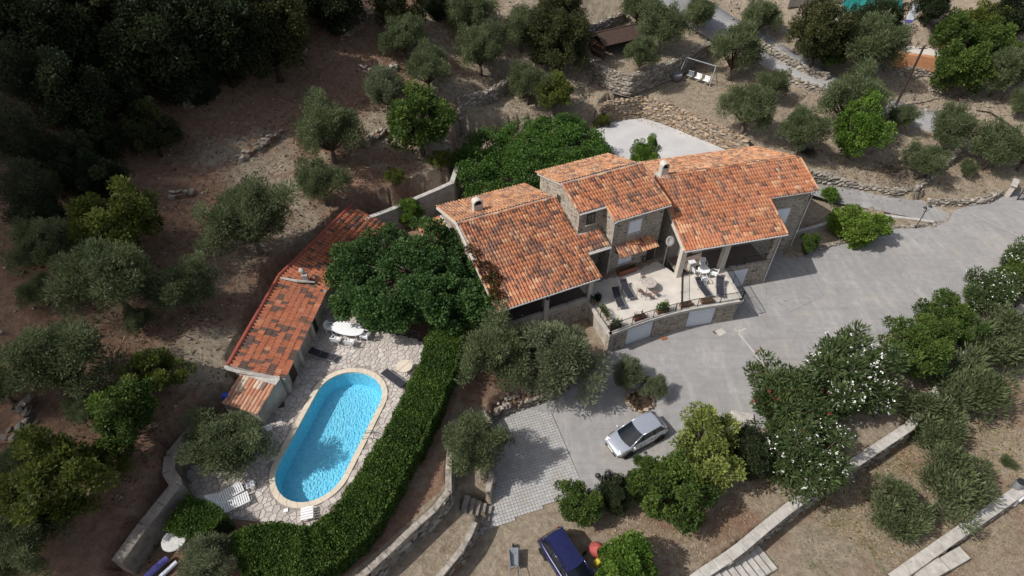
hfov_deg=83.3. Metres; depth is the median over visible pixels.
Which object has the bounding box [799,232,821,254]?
bush
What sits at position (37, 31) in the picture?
forest tree
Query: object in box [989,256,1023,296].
bush
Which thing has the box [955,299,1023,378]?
olive bush
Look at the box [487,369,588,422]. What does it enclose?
dry stone wall
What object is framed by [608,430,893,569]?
fallen leaves
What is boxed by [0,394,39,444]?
ruined stone wall
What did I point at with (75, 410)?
olive scrub
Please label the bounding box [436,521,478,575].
retaining wall
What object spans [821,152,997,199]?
dead grass
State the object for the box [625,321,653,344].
garage door
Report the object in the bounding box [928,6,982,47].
tree
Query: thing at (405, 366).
folding table
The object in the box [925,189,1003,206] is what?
dry stone wall
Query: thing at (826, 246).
kerb
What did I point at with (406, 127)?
tree
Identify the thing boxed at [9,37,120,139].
forest tree
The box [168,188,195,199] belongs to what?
ruined stone wall
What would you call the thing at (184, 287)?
olive tree
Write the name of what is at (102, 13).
forest tree
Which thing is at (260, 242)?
fallen leaves
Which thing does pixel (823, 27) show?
oak tree
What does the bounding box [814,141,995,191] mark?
loose stones
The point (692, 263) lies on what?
storage box
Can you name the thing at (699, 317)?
garage door
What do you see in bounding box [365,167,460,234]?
retaining wall
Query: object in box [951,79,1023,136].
loose stones
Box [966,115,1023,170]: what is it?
olive tree
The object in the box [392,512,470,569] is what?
dead grass
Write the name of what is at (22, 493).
fig tree
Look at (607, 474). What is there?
street lamp
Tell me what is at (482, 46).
olive tree
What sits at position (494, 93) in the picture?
dry stone wall
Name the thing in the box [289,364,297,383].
door
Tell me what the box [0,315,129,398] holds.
olive tree
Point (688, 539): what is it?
dead grass
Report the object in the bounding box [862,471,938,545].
olive bush
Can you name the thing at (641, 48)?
olive tree
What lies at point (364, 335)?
garden chair
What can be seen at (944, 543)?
retaining wall
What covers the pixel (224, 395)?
blue bag
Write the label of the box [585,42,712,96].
dry stone wall
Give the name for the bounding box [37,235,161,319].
olive tree
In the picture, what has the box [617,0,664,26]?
olive tree
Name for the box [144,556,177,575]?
rolled cover
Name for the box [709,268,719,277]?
garden chair
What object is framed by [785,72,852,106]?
dry stone wall
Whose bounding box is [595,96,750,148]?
dry stone wall
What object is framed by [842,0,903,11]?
tarpaulin
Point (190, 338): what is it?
loose stones
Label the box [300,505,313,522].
side table
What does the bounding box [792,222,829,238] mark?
garden wall
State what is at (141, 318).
olive scrub
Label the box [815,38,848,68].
bush
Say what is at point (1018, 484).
barrel
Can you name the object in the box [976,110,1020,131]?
fallen branch
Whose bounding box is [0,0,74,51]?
forest tree
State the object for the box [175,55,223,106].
forest tree
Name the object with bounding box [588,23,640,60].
garden shed
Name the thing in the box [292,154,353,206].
olive tree
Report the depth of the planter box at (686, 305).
44.75 m
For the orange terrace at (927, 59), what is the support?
on the ground at (108, 530)
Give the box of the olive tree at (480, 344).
[453,298,536,391]
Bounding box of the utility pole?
[895,46,926,105]
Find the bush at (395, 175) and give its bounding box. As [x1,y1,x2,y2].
[383,167,406,185]
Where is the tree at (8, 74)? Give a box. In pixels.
[0,29,46,121]
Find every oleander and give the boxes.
[742,347,839,459]
[761,414,861,504]
[802,319,915,424]
[911,287,992,342]
[961,265,1023,313]
[998,234,1023,269]
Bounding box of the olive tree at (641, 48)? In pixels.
[623,34,661,72]
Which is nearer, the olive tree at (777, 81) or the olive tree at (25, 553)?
the olive tree at (25, 553)
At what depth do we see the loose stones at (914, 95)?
68.80 m
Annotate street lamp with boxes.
[595,471,610,494]
[915,205,932,228]
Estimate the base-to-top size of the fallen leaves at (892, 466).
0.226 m
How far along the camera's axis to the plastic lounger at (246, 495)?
32.67 m
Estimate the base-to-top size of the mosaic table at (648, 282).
0.779 m
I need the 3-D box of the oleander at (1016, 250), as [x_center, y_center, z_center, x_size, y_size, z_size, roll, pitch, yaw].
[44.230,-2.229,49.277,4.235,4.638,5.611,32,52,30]
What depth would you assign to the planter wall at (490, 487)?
35.55 m
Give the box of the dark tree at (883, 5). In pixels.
[848,0,911,39]
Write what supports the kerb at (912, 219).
on the ground at (108, 530)
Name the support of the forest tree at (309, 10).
on the ground at (108, 530)
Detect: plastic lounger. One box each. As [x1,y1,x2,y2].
[203,481,244,502]
[214,491,250,513]
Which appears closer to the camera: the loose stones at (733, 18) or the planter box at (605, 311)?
the planter box at (605, 311)
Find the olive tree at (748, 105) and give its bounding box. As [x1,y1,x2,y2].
[714,82,779,134]
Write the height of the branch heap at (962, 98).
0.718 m
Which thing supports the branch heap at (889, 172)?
on the ground at (108, 530)
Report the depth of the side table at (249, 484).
33.43 m
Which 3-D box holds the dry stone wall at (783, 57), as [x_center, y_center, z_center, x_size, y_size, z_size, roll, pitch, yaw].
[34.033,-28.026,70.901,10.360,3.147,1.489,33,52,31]
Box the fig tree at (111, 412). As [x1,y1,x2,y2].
[83,373,161,459]
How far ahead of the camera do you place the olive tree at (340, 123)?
50.18 m
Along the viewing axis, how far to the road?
71.36 m
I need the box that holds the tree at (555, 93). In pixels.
[535,68,573,114]
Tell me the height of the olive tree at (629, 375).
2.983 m
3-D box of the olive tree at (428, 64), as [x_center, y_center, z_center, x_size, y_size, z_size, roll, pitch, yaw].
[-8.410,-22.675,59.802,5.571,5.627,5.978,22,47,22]
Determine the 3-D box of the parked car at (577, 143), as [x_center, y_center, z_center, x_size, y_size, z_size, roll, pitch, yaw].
[6.257,-16.491,62.919,4.137,1.540,2.040,14,45,15]
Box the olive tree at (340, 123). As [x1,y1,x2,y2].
[290,85,370,163]
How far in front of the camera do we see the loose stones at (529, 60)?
66.70 m
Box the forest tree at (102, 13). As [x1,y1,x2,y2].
[44,0,162,69]
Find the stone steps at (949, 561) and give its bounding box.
[911,546,970,575]
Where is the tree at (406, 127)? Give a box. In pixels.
[385,79,457,155]
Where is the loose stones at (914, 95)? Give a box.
[865,39,942,132]
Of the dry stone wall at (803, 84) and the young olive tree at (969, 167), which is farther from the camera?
the dry stone wall at (803, 84)
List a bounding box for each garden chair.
[323,320,333,334]
[329,334,342,346]
[343,337,356,347]
[359,329,370,342]
[689,266,699,276]
[698,257,707,265]
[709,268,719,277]
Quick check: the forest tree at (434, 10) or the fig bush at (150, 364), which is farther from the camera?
the forest tree at (434, 10)
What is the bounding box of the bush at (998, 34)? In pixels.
[967,13,1023,60]
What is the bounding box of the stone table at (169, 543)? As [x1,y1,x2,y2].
[161,533,184,551]
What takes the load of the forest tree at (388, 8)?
on the ground at (108, 530)
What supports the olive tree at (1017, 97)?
on the ground at (108, 530)
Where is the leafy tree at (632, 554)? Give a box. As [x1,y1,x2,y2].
[594,528,659,575]
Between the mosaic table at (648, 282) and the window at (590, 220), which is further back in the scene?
the mosaic table at (648, 282)
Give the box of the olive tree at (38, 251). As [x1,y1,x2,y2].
[0,214,79,278]
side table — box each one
[245,480,255,491]
[264,424,272,432]
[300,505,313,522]
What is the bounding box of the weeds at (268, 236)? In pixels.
[40,0,592,574]
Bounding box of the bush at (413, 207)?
[395,197,425,228]
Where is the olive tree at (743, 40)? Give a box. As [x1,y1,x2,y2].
[708,17,767,80]
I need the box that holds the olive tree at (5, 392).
[0,363,33,404]
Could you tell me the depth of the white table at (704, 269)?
47.01 m
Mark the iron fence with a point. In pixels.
(408, 336)
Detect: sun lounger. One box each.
[308,347,338,363]
[380,368,406,388]
[611,286,625,309]
[619,278,635,301]
[695,276,712,296]
[715,275,724,296]
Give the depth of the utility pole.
64.45 m
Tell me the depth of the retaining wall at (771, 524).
35.31 m
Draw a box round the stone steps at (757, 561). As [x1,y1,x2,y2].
[712,546,777,575]
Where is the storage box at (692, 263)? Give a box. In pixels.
[687,260,696,270]
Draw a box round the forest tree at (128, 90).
[76,52,156,124]
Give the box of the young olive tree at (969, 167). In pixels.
[959,157,979,176]
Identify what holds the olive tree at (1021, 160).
on the ground at (108, 530)
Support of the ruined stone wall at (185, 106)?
on the ground at (108, 530)
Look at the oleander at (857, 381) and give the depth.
37.89 m
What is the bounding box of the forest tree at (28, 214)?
[0,188,71,241]
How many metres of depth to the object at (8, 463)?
29.97 m
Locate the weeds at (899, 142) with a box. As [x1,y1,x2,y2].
[782,61,1003,209]
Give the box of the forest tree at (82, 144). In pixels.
[22,128,103,199]
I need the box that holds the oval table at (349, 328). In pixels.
[331,321,363,340]
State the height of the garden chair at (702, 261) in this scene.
0.906 m
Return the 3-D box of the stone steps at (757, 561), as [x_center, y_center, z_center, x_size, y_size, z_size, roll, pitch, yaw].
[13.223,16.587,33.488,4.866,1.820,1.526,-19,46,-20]
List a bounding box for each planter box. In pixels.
[599,303,610,320]
[608,316,621,329]
[632,310,646,321]
[655,299,669,313]
[679,301,692,307]
[700,297,713,303]
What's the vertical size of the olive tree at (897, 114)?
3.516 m
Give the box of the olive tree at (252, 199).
[190,170,302,260]
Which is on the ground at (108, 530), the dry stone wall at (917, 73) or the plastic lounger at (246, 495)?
the dry stone wall at (917, 73)
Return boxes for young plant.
[820,186,842,203]
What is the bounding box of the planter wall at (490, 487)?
[479,408,496,501]
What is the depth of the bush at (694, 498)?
33.18 m
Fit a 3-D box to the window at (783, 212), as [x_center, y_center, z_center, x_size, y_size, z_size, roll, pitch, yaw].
[23.411,-6.228,50.286,1.780,1.780,0.190,-10,44,-10]
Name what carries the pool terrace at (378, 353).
on the ground at (108, 530)
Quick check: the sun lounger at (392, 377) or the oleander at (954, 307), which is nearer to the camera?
the sun lounger at (392, 377)
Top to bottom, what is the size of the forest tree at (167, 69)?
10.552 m
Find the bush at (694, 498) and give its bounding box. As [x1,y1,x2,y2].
[639,433,719,537]
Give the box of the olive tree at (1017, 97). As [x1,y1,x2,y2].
[1008,87,1023,118]
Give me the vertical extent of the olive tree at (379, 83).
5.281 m
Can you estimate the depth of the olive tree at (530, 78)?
62.73 m
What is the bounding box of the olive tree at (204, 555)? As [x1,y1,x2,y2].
[174,530,239,575]
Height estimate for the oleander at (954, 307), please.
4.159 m
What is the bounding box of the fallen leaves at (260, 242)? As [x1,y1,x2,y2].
[4,4,585,563]
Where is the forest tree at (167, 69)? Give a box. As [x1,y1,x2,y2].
[95,0,216,107]
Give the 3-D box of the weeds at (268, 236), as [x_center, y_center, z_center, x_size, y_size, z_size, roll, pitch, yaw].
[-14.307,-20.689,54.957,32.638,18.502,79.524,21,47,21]
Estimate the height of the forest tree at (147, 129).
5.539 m
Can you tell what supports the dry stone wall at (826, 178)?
on the ground at (108, 530)
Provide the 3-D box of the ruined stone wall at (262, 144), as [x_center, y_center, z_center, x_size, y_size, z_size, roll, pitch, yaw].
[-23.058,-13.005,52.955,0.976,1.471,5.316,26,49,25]
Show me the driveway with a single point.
(791, 311)
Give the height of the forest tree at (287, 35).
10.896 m
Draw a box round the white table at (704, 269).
[698,265,709,274]
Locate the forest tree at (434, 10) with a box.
[419,0,451,21]
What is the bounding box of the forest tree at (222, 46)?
[155,0,275,87]
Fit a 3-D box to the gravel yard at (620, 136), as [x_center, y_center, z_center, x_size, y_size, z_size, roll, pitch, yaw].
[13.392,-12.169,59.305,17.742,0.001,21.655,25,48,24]
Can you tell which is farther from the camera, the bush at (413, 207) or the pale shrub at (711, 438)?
the bush at (413, 207)
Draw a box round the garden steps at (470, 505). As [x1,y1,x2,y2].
[461,495,492,526]
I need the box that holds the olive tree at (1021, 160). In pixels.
[1006,135,1023,171]
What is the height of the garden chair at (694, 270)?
0.906 m
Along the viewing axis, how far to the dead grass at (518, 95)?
66.75 m
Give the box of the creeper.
[463,243,504,301]
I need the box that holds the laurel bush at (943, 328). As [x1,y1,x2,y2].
[913,312,962,348]
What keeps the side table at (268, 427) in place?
on the pool terrace at (378, 353)
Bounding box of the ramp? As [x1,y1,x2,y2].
[811,184,949,221]
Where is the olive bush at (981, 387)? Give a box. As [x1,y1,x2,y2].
[926,340,1023,430]
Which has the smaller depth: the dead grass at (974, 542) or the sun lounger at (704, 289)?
the dead grass at (974, 542)
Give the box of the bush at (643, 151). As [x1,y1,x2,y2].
[629,132,662,161]
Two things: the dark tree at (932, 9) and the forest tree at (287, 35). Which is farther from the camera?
the dark tree at (932, 9)
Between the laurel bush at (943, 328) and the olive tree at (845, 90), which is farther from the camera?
the olive tree at (845, 90)
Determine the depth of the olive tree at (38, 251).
37.45 m
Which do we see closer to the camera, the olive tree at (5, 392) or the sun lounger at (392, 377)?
the olive tree at (5, 392)
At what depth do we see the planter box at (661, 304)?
44.03 m
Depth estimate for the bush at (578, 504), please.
33.48 m
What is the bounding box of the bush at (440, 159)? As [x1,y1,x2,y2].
[425,148,454,170]
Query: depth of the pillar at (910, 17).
70.81 m
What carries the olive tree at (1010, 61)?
on the ground at (108, 530)
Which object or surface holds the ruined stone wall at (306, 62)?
on the ground at (108, 530)
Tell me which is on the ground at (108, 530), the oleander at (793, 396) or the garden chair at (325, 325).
the oleander at (793, 396)
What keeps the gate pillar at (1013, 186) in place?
on the ground at (108, 530)
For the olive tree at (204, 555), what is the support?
on the ground at (108, 530)
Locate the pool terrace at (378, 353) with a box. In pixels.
[187,308,423,524]
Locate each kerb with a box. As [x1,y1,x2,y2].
[795,223,936,256]
[885,214,938,224]
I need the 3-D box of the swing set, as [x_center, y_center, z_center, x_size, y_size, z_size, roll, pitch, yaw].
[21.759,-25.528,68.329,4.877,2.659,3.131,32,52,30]
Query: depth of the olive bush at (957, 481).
35.60 m
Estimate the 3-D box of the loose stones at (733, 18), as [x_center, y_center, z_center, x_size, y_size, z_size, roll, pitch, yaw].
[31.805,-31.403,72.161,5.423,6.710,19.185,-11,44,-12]
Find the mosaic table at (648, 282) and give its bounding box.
[641,277,656,290]
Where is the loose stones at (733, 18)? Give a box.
[729,1,814,92]
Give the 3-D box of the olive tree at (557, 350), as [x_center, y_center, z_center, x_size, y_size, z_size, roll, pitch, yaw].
[3.325,5.089,39.380,7.620,7.664,6.898,25,49,25]
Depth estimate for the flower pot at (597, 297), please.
44.70 m
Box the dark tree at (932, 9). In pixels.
[908,0,953,26]
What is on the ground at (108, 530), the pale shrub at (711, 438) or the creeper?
the pale shrub at (711, 438)
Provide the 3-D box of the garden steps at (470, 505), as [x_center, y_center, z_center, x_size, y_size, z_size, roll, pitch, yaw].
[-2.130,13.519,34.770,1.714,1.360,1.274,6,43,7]
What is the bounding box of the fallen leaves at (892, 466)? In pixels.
[803,386,1023,564]
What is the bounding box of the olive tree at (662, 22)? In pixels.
[635,0,698,53]
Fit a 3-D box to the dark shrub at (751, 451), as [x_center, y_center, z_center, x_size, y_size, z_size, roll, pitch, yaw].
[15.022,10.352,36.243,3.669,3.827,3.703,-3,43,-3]
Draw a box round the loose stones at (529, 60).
[459,3,591,151]
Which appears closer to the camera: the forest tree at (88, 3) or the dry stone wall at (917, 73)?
the forest tree at (88, 3)
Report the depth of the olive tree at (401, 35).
60.49 m
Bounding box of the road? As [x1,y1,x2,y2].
[655,0,962,141]
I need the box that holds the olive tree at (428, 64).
[400,37,452,89]
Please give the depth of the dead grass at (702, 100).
67.01 m
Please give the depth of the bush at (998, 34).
66.99 m
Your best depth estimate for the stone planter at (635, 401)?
40.85 m
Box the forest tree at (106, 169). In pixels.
[62,150,130,200]
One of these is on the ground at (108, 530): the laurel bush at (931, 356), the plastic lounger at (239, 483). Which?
the laurel bush at (931, 356)
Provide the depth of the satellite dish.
46.26 m
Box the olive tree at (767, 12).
[741,0,784,30]
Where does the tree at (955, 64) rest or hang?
on the ground at (108, 530)
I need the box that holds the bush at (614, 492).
[594,469,633,516]
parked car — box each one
[537,526,596,575]
[567,141,584,147]
[605,411,668,459]
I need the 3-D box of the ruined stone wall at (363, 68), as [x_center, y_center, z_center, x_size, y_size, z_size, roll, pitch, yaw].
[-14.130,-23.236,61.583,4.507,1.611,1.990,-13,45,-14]
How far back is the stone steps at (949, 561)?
34.80 m
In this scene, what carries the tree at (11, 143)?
on the ground at (108, 530)
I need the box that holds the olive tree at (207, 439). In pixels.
[172,404,281,484]
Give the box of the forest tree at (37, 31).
[0,0,101,81]
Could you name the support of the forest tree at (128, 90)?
on the ground at (108, 530)
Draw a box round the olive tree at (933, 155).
[897,136,955,179]
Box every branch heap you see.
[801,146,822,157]
[874,160,921,187]
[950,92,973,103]
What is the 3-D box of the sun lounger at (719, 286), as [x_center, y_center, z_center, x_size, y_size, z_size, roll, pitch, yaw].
[16.642,-0.076,46.036,0.664,0.726,1.978,8,44,9]
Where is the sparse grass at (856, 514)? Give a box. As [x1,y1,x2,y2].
[801,443,930,568]
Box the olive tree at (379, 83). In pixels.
[361,63,406,114]
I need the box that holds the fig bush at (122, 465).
[91,441,133,476]
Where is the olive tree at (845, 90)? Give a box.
[816,56,895,130]
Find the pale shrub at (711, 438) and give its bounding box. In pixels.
[668,400,748,496]
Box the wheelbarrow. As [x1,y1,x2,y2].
[509,543,520,575]
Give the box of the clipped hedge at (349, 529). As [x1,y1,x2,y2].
[229,323,466,575]
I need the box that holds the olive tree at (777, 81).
[754,68,792,97]
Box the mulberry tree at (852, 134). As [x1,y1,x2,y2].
[831,87,897,158]
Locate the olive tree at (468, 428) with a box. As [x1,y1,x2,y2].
[441,407,517,477]
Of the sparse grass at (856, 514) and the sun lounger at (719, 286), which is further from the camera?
the sun lounger at (719, 286)
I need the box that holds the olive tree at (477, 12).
[441,0,500,33]
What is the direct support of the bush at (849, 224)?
on the ground at (108, 530)
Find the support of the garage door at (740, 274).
in the stone house at (734, 215)
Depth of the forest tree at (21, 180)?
38.59 m
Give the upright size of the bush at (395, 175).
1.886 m
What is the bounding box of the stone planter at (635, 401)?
[625,390,655,412]
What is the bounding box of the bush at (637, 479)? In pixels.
[624,454,668,502]
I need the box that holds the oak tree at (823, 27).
[783,0,861,66]
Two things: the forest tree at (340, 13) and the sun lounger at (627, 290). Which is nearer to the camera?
the sun lounger at (627, 290)
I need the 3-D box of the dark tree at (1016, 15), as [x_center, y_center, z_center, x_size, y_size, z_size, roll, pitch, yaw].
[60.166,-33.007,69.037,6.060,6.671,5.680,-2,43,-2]
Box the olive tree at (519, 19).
[500,4,540,52]
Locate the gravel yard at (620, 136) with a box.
[522,118,724,185]
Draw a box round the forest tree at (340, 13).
[302,0,366,36]
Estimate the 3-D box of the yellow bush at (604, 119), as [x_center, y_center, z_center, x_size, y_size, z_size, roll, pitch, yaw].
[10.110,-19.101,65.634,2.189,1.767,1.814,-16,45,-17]
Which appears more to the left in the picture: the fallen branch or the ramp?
the ramp
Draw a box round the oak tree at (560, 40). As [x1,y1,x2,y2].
[526,6,594,71]
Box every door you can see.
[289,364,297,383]
[312,318,318,332]
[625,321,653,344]
[645,240,656,259]
[685,308,715,326]
[729,269,747,286]
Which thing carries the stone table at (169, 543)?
on the ground at (108, 530)
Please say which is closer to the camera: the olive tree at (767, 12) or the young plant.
the young plant
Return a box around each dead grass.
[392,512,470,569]
[468,0,590,144]
[610,56,778,149]
[614,510,741,568]
[803,389,1022,567]
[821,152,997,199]
[909,500,1023,575]
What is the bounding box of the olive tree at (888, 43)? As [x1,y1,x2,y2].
[835,9,911,75]
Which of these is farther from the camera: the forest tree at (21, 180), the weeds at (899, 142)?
the weeds at (899, 142)
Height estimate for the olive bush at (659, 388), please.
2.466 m
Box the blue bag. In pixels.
[221,392,228,398]
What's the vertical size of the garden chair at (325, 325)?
0.997 m
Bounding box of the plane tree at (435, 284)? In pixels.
[322,215,499,335]
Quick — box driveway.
[478,190,1023,534]
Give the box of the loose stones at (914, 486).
[811,397,1017,564]
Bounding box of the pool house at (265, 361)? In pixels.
[222,205,386,424]
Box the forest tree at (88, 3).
[68,0,161,29]
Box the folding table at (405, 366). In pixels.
[396,360,412,374]
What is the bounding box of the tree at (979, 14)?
[966,0,1018,31]
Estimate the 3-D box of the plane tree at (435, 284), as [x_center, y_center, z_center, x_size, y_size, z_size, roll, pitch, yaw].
[-7.519,-1.063,43.685,14.208,5.691,12.144,0,43,0]
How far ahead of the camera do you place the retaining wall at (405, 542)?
32.15 m
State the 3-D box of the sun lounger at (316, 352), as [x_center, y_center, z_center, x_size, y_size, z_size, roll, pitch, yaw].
[-13.356,4.752,40.735,2.023,0.595,0.664,12,44,13]
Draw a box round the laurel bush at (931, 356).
[876,314,954,379]
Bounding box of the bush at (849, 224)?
[825,203,895,249]
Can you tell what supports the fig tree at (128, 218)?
on the ground at (108, 530)
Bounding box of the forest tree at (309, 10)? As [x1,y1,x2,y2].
[280,0,313,25]
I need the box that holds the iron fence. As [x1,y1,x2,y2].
[385,328,420,341]
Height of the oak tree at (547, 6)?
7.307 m
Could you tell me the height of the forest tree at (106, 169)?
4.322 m
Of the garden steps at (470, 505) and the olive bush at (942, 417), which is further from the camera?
the olive bush at (942, 417)
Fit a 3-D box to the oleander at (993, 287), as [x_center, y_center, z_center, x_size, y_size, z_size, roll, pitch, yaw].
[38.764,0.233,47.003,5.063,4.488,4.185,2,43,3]
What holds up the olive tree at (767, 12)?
on the ground at (108, 530)
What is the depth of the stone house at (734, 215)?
45.98 m
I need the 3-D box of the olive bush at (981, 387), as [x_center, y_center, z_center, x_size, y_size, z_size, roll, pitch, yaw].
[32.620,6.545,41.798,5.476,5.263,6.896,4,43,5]
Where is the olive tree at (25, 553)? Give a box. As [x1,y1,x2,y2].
[0,505,76,575]
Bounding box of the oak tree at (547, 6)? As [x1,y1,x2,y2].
[535,0,588,30]
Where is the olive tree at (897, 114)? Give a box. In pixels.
[884,103,923,129]
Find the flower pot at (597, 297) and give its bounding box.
[592,291,601,304]
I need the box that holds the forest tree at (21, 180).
[0,154,66,223]
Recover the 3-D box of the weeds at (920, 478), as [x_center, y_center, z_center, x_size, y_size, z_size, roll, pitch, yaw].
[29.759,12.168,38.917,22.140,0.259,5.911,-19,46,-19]
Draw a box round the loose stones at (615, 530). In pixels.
[614,488,767,569]
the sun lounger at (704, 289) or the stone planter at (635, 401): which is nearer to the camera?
the stone planter at (635, 401)
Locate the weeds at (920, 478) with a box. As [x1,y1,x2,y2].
[813,392,1020,567]
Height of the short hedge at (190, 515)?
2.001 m
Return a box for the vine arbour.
[450,112,614,198]
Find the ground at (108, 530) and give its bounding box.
[0,0,1023,575]
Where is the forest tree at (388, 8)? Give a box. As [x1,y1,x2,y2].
[364,0,428,27]
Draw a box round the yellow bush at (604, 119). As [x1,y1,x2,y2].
[593,113,609,125]
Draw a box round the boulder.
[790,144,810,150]
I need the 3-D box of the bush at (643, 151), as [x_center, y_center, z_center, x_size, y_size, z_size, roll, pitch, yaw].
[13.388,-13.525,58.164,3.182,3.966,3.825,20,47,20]
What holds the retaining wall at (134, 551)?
on the ground at (108, 530)
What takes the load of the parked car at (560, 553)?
on the ground at (108, 530)
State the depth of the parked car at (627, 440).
37.89 m
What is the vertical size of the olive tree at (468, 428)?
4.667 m
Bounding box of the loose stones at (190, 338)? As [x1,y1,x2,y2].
[0,16,445,573]
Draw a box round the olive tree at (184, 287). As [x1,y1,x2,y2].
[129,250,221,316]
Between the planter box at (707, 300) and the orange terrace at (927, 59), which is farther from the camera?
the orange terrace at (927, 59)
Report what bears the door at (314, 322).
in the pool house at (265, 361)
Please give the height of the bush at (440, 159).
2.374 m
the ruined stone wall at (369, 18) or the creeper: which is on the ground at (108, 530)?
the ruined stone wall at (369, 18)
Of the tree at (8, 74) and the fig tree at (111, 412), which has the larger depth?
the tree at (8, 74)
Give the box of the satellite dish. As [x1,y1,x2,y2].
[662,236,673,267]
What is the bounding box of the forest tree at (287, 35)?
[216,0,311,82]
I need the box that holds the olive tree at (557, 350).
[506,319,613,405]
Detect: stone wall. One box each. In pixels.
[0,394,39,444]
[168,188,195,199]
[181,89,221,109]
[235,128,284,162]
[299,41,310,66]
[336,12,373,39]
[357,63,399,73]
[358,128,387,147]
[456,78,513,137]
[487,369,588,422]
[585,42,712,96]
[587,12,626,33]
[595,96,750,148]
[757,37,829,80]
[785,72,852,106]
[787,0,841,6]
[808,148,961,197]
[882,60,935,78]
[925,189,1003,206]
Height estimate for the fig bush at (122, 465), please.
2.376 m
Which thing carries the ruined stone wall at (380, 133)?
on the ground at (108, 530)
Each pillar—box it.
[905,3,919,23]
[1004,178,1019,197]
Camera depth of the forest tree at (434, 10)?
65.66 m
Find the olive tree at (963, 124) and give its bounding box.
[930,98,982,150]
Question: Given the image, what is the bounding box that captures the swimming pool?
[269,368,387,512]
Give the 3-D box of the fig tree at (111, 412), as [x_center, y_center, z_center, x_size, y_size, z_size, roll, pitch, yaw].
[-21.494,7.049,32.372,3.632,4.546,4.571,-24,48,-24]
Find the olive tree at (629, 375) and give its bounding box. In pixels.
[612,353,645,391]
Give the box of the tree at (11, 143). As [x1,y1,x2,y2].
[0,93,64,170]
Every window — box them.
[585,212,595,226]
[616,255,631,266]
[626,217,642,236]
[777,207,791,223]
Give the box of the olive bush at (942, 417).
[888,387,970,449]
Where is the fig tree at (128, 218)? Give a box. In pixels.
[65,174,165,275]
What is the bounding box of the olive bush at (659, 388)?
[636,373,670,398]
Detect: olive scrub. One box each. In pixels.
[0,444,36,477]
[12,270,54,309]
[58,394,94,425]
[121,305,158,334]
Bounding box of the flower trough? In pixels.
[616,264,636,276]
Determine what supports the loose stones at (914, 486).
on the ground at (108, 530)
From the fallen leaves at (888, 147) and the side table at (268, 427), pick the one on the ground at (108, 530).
the fallen leaves at (888, 147)
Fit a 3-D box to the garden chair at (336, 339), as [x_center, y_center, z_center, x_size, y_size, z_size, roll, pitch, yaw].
[-12.681,3.721,41.544,0.693,0.997,0.704,11,44,11]
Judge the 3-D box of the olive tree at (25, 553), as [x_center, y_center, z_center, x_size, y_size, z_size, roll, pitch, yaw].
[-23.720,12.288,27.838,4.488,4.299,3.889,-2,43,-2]
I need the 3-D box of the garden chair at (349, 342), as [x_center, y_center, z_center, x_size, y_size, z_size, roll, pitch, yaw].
[-11.650,3.889,41.364,0.693,0.997,0.704,9,44,9]
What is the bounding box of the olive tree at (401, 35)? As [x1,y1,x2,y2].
[374,10,430,61]
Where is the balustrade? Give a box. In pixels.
[1013,496,1023,506]
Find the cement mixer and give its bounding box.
[582,541,602,567]
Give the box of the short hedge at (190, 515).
[162,493,235,542]
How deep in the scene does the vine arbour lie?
56.49 m
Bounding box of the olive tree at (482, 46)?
[451,18,507,75]
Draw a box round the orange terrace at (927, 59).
[889,21,945,71]
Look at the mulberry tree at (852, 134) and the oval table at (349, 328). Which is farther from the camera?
the mulberry tree at (852, 134)
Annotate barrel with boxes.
[1011,478,1023,490]
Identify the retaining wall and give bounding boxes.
[111,428,193,574]
[357,419,457,575]
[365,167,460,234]
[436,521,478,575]
[689,303,1023,575]
[888,488,1023,575]
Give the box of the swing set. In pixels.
[672,57,717,90]
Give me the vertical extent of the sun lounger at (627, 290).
0.726 m
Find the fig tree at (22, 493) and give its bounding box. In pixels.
[0,422,120,533]
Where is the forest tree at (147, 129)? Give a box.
[116,95,184,156]
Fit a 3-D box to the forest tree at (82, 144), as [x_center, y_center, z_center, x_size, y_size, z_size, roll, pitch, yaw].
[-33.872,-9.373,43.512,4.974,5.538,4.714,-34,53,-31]
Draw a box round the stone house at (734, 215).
[418,146,818,351]
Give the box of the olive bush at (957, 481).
[914,441,1003,536]
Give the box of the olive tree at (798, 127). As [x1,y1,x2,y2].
[773,102,833,155]
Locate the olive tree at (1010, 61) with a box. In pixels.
[974,45,1023,96]
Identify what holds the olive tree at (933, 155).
on the ground at (108, 530)
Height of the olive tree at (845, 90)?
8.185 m
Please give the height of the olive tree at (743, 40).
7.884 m
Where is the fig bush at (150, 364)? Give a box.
[113,346,197,395]
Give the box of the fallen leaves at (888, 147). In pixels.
[752,67,1001,208]
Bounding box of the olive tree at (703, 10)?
[684,0,718,32]
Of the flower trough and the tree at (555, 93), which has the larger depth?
the tree at (555, 93)
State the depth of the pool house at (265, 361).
40.15 m
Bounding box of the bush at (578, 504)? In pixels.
[554,478,604,529]
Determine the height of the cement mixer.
1.374 m
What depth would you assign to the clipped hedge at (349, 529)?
31.71 m
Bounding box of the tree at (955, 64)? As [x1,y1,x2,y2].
[928,38,997,96]
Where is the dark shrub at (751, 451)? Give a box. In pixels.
[721,418,781,481]
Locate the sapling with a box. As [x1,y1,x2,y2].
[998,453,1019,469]
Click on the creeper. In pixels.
(493, 290)
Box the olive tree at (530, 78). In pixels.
[506,57,552,105]
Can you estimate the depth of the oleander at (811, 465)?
34.41 m
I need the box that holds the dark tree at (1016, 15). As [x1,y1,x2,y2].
[987,0,1023,35]

